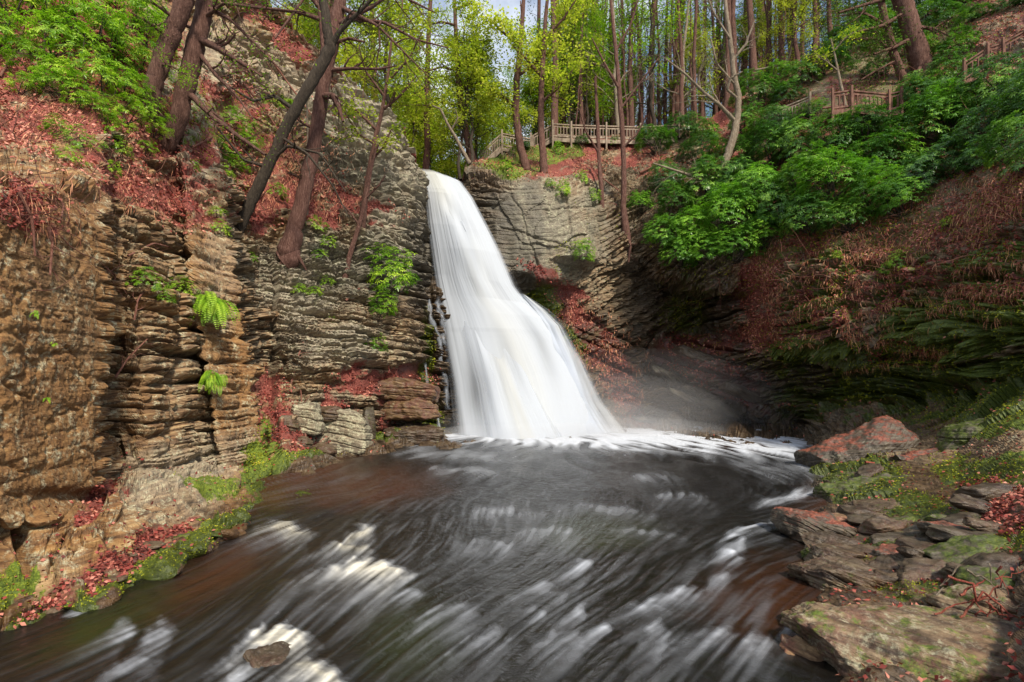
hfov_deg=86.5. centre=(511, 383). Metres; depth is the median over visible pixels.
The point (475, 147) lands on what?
spring tree
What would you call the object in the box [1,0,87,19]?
rhododendron
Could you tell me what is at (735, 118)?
crooked tree
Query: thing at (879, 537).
rock
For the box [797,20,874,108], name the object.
sapling
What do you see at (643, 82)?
bare tree
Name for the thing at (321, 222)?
rhododendron
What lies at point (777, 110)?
rhododendron
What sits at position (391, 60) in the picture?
hemlock tree
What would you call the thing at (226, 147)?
rhododendron
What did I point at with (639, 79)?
bare tree
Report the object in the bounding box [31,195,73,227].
fallen branch
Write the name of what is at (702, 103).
bare tree
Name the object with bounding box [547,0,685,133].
bare tree
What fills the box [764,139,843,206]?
rhododendron
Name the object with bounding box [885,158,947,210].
fallen branch
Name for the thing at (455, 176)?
spring tree
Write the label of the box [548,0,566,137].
bare tree
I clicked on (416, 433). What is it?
rock
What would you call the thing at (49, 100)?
fallen branch
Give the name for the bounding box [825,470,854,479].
rock
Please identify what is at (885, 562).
rock
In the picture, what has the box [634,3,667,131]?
bare tree
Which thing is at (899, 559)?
rock
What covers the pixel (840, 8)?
spring tree
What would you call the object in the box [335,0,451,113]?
spring tree
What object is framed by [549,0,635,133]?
spring tree
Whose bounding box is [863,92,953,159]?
rhododendron
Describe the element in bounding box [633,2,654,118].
bare tree
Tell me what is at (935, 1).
shrub
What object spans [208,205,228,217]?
rhododendron
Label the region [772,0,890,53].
hemlock tree
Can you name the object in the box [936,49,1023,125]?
rhododendron
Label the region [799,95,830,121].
shrub
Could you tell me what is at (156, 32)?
rhododendron
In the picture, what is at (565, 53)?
spring tree
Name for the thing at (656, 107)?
hemlock tree
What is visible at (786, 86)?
shrub
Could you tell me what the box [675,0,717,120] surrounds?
bare tree
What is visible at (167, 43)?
hemlock tree
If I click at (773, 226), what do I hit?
rhododendron
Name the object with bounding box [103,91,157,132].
rhododendron
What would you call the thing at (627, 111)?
bare tree
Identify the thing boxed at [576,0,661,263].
slim tree
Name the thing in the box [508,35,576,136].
spring tree
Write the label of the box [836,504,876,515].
rock
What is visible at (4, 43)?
rhododendron
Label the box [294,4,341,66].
spring tree
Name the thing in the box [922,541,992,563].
rock
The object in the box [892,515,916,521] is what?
rock
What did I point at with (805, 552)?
rock
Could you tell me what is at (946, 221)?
shrub
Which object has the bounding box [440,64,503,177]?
spring tree
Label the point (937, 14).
shrub
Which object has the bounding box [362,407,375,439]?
rock
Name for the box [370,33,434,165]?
spring tree
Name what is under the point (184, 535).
rock
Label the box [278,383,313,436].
fallen branch
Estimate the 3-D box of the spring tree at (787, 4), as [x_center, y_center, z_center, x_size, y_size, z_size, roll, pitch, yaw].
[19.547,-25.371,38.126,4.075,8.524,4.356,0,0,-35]
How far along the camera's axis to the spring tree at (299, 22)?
38.14 m
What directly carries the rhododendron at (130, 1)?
on the cliff
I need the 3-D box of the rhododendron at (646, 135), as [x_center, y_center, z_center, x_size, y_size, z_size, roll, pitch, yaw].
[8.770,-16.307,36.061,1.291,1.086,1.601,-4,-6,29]
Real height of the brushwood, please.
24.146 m
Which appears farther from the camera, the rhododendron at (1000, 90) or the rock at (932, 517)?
the rhododendron at (1000, 90)
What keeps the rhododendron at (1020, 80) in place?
on the hillside
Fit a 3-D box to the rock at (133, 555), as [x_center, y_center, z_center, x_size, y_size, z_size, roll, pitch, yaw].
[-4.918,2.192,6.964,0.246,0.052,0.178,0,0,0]
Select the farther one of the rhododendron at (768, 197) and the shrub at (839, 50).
the shrub at (839, 50)
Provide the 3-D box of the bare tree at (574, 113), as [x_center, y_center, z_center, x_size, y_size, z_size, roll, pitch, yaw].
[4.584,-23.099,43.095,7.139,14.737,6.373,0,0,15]
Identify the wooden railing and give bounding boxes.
[479,129,502,158]
[503,133,533,152]
[530,124,551,145]
[552,120,679,150]
[754,92,810,143]
[822,85,902,132]
[955,31,1023,82]
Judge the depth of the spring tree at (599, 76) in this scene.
39.65 m
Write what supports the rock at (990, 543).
on the rock
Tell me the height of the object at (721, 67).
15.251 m
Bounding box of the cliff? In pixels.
[0,0,452,630]
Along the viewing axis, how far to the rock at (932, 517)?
7.67 m
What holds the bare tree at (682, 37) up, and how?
on the gorge wall
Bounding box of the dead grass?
[0,80,1023,421]
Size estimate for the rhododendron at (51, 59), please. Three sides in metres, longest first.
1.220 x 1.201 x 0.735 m
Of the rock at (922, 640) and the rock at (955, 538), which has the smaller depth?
the rock at (922, 640)
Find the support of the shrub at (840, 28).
on the hillside
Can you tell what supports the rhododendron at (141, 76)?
on the cliff
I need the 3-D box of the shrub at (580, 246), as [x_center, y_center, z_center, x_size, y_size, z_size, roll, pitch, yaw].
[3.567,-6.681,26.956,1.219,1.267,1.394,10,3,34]
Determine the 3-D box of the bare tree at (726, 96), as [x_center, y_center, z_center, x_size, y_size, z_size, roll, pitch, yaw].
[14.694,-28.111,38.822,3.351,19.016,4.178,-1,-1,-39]
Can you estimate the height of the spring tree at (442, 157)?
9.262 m
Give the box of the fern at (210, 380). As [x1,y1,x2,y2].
[198,370,227,394]
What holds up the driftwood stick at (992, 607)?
on the rock at (922, 640)
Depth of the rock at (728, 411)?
28.74 m
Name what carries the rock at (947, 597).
on the hillside
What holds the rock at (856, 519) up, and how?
on the hillside
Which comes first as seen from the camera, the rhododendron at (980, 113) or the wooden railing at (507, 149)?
the rhododendron at (980, 113)
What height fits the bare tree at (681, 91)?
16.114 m
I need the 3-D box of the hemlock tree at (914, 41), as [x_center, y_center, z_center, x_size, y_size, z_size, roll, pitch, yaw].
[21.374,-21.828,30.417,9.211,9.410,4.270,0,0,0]
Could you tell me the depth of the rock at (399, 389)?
21.93 m
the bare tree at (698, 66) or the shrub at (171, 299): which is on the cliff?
the shrub at (171, 299)
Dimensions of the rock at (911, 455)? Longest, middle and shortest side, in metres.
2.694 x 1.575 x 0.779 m
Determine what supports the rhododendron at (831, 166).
on the hillside
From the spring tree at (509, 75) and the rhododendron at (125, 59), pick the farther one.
the spring tree at (509, 75)
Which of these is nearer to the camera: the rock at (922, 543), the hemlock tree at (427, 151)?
the rock at (922, 543)
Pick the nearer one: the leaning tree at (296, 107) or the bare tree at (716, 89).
the leaning tree at (296, 107)
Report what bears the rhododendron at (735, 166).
on the hillside
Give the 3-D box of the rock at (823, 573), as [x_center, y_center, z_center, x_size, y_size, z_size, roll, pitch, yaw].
[4.462,2.434,6.634,2.071,0.465,0.859,7,0,0]
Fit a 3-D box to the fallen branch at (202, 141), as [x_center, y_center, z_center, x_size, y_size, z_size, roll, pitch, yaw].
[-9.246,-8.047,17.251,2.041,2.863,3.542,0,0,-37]
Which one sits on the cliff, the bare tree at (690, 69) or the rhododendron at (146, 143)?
the rhododendron at (146, 143)
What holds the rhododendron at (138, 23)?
on the cliff
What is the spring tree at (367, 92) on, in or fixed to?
on the cliff
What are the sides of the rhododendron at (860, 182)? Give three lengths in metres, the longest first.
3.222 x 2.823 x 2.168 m
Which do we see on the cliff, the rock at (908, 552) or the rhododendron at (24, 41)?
the rhododendron at (24, 41)
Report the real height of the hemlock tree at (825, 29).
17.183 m
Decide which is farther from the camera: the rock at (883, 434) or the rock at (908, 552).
the rock at (883, 434)
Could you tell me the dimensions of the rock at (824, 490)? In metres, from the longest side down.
2.027 x 1.350 x 0.557 m
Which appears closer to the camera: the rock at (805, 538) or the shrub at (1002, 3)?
the rock at (805, 538)
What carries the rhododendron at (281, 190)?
on the cliff
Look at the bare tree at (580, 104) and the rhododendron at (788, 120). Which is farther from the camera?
the bare tree at (580, 104)
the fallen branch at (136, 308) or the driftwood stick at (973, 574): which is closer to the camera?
the driftwood stick at (973, 574)
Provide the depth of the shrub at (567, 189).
27.75 m
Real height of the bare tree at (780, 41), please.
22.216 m
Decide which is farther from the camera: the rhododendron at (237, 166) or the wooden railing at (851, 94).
the wooden railing at (851, 94)
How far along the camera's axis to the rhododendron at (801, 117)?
31.43 m
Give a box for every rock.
[42,607,62,613]
[103,575,127,581]
[127,553,137,556]
[143,541,165,548]
[155,547,170,552]
[173,533,189,537]
[211,532,222,536]
[243,641,290,667]
[284,415,299,431]
[291,402,324,435]
[296,436,313,448]
[311,442,336,455]
[320,406,341,422]
[323,408,372,454]
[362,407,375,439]
[377,377,440,402]
[381,398,441,420]
[383,423,444,444]
[633,322,647,337]
[634,414,662,422]
[638,362,649,374]
[650,365,676,382]
[665,388,704,407]
[671,345,713,361]
[700,399,739,420]
[718,381,766,403]
[770,506,857,537]
[779,634,823,661]
[780,601,836,629]
[787,554,898,590]
[790,531,864,544]
[790,603,1019,681]
[794,415,920,466]
[800,548,810,557]
[803,542,877,560]
[812,472,911,498]
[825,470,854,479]
[832,513,846,521]
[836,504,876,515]
[847,513,872,524]
[851,498,899,506]
[852,533,869,540]
[854,463,884,476]
[857,514,907,535]
[867,553,900,569]
[868,532,915,543]
[872,502,901,514]
[872,543,899,556]
[890,446,939,460]
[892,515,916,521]
[892,555,906,566]
[894,536,940,549]
[895,546,927,557]
[896,556,946,582]
[902,513,935,533]
[914,532,928,536]
[916,520,969,532]
[918,513,951,521]
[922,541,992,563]
[926,525,979,541]
[926,584,1018,617]
[935,417,987,451]
[935,511,980,526]
[939,566,950,578]
[944,562,962,576]
[946,534,974,542]
[946,557,973,585]
[949,493,991,514]
[953,565,1015,592]
[955,482,1017,501]
[956,534,1010,552]
[962,517,1002,531]
[963,552,1020,572]
[970,530,997,534]
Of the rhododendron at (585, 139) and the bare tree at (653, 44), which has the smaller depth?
the rhododendron at (585, 139)
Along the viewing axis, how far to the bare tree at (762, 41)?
50.72 m
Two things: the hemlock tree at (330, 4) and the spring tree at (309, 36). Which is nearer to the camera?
the hemlock tree at (330, 4)
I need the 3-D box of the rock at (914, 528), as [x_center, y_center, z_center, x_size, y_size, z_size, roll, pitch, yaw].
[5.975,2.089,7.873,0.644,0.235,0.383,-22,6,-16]
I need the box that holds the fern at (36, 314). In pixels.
[29,310,38,318]
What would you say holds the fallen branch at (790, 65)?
on the hillside
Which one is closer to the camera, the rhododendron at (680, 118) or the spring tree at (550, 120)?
the rhododendron at (680, 118)
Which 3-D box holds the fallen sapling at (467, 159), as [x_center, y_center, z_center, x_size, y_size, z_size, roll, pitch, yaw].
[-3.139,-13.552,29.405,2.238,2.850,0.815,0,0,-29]
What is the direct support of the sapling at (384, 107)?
on the cliff
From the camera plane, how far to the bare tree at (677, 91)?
39.62 m
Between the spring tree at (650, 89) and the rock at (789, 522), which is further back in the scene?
the spring tree at (650, 89)
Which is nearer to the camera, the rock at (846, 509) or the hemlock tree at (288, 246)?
the rock at (846, 509)
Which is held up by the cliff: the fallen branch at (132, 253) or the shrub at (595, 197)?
the fallen branch at (132, 253)
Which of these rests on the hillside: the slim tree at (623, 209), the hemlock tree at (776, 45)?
the hemlock tree at (776, 45)
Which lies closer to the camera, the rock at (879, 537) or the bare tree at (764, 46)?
the rock at (879, 537)
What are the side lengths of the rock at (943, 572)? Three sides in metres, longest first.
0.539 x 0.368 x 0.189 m
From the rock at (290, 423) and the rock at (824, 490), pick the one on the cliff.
the rock at (290, 423)
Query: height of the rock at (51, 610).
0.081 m
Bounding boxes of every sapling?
[305,76,329,214]
[326,3,442,228]
[333,144,388,277]
[432,105,470,163]
[467,0,580,170]
[497,0,604,173]
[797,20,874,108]
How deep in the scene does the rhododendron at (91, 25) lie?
13.75 m
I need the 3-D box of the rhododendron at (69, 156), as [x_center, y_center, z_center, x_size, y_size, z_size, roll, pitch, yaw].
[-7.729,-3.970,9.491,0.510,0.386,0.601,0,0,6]
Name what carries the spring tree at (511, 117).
on the gorge wall
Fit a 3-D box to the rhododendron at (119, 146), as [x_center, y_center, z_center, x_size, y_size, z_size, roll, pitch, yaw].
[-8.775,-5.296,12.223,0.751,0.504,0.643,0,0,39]
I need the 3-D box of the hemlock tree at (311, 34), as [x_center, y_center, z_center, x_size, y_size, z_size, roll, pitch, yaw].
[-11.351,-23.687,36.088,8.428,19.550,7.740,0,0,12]
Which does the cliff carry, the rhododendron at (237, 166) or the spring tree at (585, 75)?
the rhododendron at (237, 166)
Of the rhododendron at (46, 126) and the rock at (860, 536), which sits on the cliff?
the rhododendron at (46, 126)
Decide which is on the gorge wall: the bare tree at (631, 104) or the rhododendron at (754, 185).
the bare tree at (631, 104)
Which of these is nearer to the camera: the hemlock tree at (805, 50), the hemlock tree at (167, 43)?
the hemlock tree at (167, 43)
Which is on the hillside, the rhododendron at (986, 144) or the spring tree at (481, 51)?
the rhododendron at (986, 144)
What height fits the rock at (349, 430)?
1.627 m
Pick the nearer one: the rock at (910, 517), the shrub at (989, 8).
the rock at (910, 517)
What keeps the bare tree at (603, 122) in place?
on the hillside
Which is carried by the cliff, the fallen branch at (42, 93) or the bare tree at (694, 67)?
the fallen branch at (42, 93)
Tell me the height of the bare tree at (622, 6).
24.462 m
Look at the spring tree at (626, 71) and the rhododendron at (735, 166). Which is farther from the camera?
the spring tree at (626, 71)
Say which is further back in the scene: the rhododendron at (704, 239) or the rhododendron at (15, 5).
the rhododendron at (704, 239)
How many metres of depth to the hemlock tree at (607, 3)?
56.34 m
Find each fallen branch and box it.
[0,3,48,77]
[5,80,70,102]
[9,72,90,102]
[17,192,42,257]
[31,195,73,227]
[37,227,64,274]
[105,260,145,314]
[114,332,160,377]
[127,243,174,256]
[132,280,149,319]
[191,100,243,162]
[236,177,294,229]
[243,83,301,166]
[267,54,326,134]
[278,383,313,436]
[290,342,310,383]
[563,152,618,189]
[639,132,714,173]
[755,59,827,82]
[768,268,786,289]
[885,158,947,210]
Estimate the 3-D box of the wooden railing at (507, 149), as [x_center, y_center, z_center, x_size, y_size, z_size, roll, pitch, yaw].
[0.144,-15.386,36.270,2.228,2.144,1.702,0,0,-17]
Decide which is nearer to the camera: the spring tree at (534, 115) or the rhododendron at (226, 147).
the rhododendron at (226, 147)
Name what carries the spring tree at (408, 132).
on the cliff
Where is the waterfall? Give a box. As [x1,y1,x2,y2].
[423,170,623,438]
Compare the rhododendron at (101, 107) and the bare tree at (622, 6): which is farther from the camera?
the bare tree at (622, 6)
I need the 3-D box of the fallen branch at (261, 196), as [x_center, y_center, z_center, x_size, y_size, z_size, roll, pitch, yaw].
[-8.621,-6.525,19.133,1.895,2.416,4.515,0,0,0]
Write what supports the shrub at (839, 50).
on the hillside
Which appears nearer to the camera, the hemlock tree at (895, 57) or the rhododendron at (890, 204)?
the rhododendron at (890, 204)
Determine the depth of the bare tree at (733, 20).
39.01 m
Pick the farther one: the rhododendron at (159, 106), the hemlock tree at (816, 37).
the hemlock tree at (816, 37)
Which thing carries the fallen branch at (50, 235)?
on the cliff
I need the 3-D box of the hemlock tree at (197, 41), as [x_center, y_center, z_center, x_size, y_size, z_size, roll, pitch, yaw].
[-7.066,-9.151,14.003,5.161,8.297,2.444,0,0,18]
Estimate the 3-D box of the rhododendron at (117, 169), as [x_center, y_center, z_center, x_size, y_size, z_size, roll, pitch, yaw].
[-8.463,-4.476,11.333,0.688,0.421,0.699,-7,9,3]
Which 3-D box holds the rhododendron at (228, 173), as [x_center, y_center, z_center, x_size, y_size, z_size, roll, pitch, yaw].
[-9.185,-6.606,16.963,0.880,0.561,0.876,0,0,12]
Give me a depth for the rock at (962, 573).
5.64 m
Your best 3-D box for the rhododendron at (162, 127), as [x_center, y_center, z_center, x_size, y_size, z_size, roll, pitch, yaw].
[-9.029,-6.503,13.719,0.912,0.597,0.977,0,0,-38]
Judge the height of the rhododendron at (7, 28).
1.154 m
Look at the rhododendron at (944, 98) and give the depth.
24.09 m
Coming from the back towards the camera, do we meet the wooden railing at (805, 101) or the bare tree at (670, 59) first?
the bare tree at (670, 59)
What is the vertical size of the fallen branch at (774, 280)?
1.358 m
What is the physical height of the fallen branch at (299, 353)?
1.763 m
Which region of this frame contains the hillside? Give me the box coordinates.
[691,0,1023,681]
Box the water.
[0,425,843,681]
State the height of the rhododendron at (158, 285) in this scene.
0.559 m
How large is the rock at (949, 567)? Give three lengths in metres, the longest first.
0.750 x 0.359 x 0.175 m
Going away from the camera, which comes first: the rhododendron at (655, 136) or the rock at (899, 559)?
the rock at (899, 559)
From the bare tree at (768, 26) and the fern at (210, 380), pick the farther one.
the bare tree at (768, 26)
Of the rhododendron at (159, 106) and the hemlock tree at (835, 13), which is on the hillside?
the hemlock tree at (835, 13)
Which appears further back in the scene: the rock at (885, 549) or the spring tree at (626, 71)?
the spring tree at (626, 71)
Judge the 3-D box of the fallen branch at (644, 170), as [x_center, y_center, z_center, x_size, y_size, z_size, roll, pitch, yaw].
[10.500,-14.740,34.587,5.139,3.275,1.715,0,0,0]
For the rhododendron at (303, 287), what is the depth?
19.05 m
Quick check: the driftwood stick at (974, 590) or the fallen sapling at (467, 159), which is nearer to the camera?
the driftwood stick at (974, 590)
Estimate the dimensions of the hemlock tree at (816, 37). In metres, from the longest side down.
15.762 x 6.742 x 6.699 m
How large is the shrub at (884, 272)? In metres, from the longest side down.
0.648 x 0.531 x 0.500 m
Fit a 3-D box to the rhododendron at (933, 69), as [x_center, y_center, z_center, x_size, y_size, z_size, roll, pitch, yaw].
[22.373,-15.674,27.731,4.023,2.729,3.245,5,7,-22]
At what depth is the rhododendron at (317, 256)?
20.51 m
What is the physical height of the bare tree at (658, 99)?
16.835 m
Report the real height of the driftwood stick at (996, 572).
0.534 m
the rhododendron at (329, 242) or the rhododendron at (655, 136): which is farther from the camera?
the rhododendron at (655, 136)
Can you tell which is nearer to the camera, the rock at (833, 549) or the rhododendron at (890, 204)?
the rock at (833, 549)
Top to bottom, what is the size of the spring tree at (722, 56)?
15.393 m
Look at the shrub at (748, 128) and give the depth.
32.77 m
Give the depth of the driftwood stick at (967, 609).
4.99 m
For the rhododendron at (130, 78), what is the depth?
13.11 m
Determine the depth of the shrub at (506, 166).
29.51 m
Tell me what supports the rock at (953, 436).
on the hillside
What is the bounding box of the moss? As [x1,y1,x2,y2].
[0,2,1023,627]
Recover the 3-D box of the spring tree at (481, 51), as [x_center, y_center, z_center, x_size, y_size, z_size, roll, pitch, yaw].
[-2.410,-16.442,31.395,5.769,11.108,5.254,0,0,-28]
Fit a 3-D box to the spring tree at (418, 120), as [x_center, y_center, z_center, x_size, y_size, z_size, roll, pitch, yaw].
[-5.364,-16.875,40.345,6.257,13.250,6.894,0,0,26]
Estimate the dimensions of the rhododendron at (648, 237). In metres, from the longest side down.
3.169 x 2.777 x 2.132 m
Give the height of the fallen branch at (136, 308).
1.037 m
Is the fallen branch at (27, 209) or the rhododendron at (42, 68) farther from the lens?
the rhododendron at (42, 68)
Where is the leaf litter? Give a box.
[0,0,1023,681]
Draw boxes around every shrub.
[155,286,175,303]
[360,242,420,293]
[364,332,388,351]
[367,285,398,318]
[498,159,512,169]
[545,178,556,187]
[548,140,563,154]
[555,178,570,196]
[571,237,595,261]
[573,170,587,182]
[589,187,601,201]
[739,116,768,138]
[763,56,791,79]
[764,76,811,108]
[773,56,825,90]
[779,100,812,120]
[792,42,860,81]
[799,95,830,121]
[820,6,877,47]
[822,22,883,62]
[830,250,841,259]
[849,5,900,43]
[852,0,925,29]
[857,52,890,78]
[876,262,891,273]
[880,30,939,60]
[886,249,908,268]
[889,0,962,32]
[896,0,973,32]
[930,23,987,60]
[940,215,953,226]
[951,3,981,31]
[966,1,999,22]
[991,0,1023,13]
[1009,0,1023,6]
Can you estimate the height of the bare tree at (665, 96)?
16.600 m
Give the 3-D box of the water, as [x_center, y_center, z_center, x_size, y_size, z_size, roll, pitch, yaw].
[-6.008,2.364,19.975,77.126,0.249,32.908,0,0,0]
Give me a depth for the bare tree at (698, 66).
52.69 m
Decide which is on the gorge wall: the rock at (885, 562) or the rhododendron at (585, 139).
the rhododendron at (585, 139)
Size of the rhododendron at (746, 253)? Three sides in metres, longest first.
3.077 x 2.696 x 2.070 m
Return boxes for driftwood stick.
[934,588,990,614]
[935,564,959,595]
[946,575,1017,618]
[959,579,984,595]
[959,585,997,617]
[966,569,1007,594]
[974,610,995,616]
[976,593,1023,608]
[985,601,1010,620]
[987,566,1008,616]
[988,563,999,608]
[995,564,1023,579]
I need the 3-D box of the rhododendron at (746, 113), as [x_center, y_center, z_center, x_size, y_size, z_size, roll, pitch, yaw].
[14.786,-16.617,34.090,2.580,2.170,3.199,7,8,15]
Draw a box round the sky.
[270,0,938,178]
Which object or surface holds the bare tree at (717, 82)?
on the hillside
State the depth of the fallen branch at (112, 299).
10.65 m
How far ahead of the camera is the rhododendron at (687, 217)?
28.16 m
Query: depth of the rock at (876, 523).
8.11 m
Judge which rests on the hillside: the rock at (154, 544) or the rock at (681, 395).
the rock at (681, 395)
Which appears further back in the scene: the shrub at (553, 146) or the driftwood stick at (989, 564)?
the shrub at (553, 146)
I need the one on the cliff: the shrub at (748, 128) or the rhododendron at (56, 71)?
the rhododendron at (56, 71)
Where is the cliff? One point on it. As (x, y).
(88, 426)
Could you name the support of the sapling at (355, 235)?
on the cliff
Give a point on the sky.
(512, 4)
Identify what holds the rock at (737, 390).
on the hillside
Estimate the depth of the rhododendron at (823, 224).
22.91 m
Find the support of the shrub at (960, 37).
on the hillside
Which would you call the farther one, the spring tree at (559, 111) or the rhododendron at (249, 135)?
the spring tree at (559, 111)
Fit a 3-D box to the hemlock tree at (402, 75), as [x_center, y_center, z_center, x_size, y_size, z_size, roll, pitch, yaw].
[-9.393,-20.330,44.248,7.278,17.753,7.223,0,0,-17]
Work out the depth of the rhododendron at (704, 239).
27.57 m
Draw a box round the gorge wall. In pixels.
[441,121,698,449]
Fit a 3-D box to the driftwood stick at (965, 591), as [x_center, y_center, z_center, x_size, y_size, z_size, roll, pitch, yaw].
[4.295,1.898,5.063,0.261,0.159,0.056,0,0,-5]
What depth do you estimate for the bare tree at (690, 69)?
38.90 m
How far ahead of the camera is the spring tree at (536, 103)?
39.07 m
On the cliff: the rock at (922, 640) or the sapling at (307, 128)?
the sapling at (307, 128)
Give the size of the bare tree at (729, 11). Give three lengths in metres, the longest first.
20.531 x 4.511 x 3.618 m
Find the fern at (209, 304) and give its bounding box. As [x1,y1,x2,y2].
[188,291,239,328]
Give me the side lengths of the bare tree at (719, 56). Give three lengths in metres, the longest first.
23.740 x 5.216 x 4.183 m
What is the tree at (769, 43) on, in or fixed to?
on the hillside
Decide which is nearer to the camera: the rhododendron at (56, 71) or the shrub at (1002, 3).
the rhododendron at (56, 71)
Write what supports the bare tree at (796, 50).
on the hillside
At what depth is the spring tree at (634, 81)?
44.41 m
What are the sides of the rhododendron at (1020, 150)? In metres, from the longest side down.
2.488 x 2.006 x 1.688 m
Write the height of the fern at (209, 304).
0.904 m
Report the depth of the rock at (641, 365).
32.10 m
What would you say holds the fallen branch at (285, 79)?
on the cliff
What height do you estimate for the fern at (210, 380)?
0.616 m
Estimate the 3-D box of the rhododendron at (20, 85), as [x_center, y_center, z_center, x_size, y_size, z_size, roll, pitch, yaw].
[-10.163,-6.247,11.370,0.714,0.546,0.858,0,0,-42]
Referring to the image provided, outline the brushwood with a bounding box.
[0,7,1023,339]
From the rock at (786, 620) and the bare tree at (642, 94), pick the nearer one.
the rock at (786, 620)
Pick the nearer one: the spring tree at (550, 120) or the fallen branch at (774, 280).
the fallen branch at (774, 280)
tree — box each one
[110,0,270,122]
[139,0,344,189]
[214,0,389,236]
[243,0,462,270]
[272,0,354,46]
[275,0,384,88]
[278,0,319,48]
[293,0,381,101]
[293,0,410,100]
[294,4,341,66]
[317,0,433,133]
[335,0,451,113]
[335,18,409,127]
[365,0,490,170]
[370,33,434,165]
[379,22,420,146]
[380,86,423,167]
[391,66,444,168]
[392,98,430,166]
[403,68,473,177]
[408,0,504,165]
[409,105,450,173]
[416,126,460,177]
[418,0,524,164]
[418,56,496,173]
[421,21,498,178]
[433,142,465,178]
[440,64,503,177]
[446,57,504,160]
[464,82,514,157]
[474,82,514,158]
[495,82,528,147]
[496,44,550,145]
[507,17,569,144]
[507,27,578,144]
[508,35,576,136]
[520,54,566,136]
[520,81,549,139]
[523,0,642,134]
[527,0,540,142]
[527,0,606,134]
[534,0,567,137]
[534,106,567,132]
[537,20,608,137]
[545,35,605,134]
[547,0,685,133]
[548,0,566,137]
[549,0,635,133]
[549,20,613,138]
[550,0,614,133]
[558,4,601,134]
[561,0,601,132]
[565,1,633,134]
[565,2,627,135]
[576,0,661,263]
[586,0,612,135]
[591,0,670,135]
[591,13,647,135]
[592,0,709,130]
[593,0,636,135]
[594,0,628,135]
[605,0,649,135]
[606,0,630,134]
[610,0,638,136]
[613,0,696,124]
[616,6,649,124]
[619,2,667,131]
[620,2,655,136]
[621,0,765,209]
[623,0,656,125]
[625,0,737,123]
[633,0,673,123]
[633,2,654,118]
[633,32,655,130]
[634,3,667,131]
[634,61,664,128]
[635,2,722,124]
[639,0,671,124]
[642,0,669,122]
[644,11,713,120]
[645,79,662,125]
[655,0,672,124]
[655,0,759,110]
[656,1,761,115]
[660,0,709,124]
[661,8,724,120]
[662,0,697,125]
[663,0,719,122]
[667,1,674,117]
[673,1,714,122]
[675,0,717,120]
[684,0,722,118]
[684,21,702,124]
[692,0,724,118]
[693,2,719,115]
[694,0,723,111]
[697,2,721,90]
[700,1,740,114]
[706,45,723,110]
[713,0,743,107]
[715,0,748,77]
[718,0,792,86]
[719,0,742,97]
[737,0,759,85]
[737,1,764,81]
[739,0,765,90]
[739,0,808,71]
[739,1,776,80]
[742,0,837,64]
[747,4,811,78]
[755,0,766,67]
[755,1,772,66]
[759,0,772,70]
[759,0,823,68]
[761,1,831,70]
[763,0,838,66]
[763,15,790,64]
[764,0,803,73]
[764,0,852,53]
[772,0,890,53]
[797,0,805,60]
[798,38,810,55]
[805,7,832,58]
[809,0,978,74]
[820,0,876,47]
[820,1,851,42]
[831,0,910,101]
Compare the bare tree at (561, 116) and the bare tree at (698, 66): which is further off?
the bare tree at (698, 66)
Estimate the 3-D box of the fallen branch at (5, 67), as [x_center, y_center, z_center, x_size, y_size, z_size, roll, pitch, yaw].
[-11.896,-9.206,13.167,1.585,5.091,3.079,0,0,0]
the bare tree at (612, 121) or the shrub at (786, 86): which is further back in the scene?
the bare tree at (612, 121)
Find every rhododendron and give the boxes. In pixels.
[0,0,57,26]
[0,5,43,54]
[0,13,13,58]
[0,34,64,75]
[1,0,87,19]
[1,8,95,57]
[3,70,45,95]
[18,65,73,94]
[24,53,89,89]
[29,63,102,101]
[30,0,133,44]
[37,112,73,135]
[39,14,116,71]
[41,0,131,56]
[48,123,108,151]
[51,144,92,167]
[54,48,125,95]
[57,77,105,113]
[67,11,146,66]
[74,91,124,124]
[76,35,144,76]
[86,57,151,99]
[99,0,168,31]
[100,109,137,141]
[102,62,160,113]
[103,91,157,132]
[106,160,122,179]
[110,0,165,47]
[110,135,137,160]
[114,29,174,81]
[119,87,176,123]
[123,266,166,291]
[135,10,183,56]
[136,135,160,157]
[145,111,174,139]
[164,275,201,295]
[190,159,201,172]
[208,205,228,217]
[210,218,231,235]
[217,129,236,161]
[220,162,236,183]
[222,105,259,139]
[223,151,250,173]
[232,129,264,151]
[267,182,289,202]
[291,283,308,294]
[305,214,329,232]
[307,286,323,297]
[312,248,328,257]
[319,236,336,249]
[319,275,334,286]
[524,139,530,149]
[574,133,588,144]
[626,190,655,215]
[631,123,677,154]
[636,129,653,140]
[641,212,692,251]
[644,155,687,194]
[655,179,706,219]
[657,234,704,267]
[659,205,717,247]
[664,110,696,139]
[666,123,724,165]
[673,225,739,270]
[675,152,738,206]
[680,112,723,140]
[691,180,767,237]
[693,156,772,201]
[697,134,766,176]
[705,221,769,263]
[718,160,794,216]
[725,96,766,133]
[726,67,786,107]
[730,116,796,169]
[733,212,787,250]
[749,102,796,135]
[756,176,818,229]
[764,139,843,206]
[767,113,830,164]
[778,112,798,126]
[778,184,843,235]
[792,144,889,203]
[793,111,811,124]
[798,114,873,159]
[804,190,876,238]
[815,109,830,125]
[829,158,905,216]
[834,95,902,148]
[835,125,938,185]
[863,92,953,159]
[865,171,935,225]
[878,143,954,196]
[887,69,951,115]
[898,76,988,140]
[903,39,982,99]
[912,124,978,178]
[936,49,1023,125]
[946,134,1001,173]
[947,95,1015,155]
[975,109,1023,172]
[982,84,1023,136]
[987,68,1023,111]
[989,123,1023,180]
[996,62,1023,115]

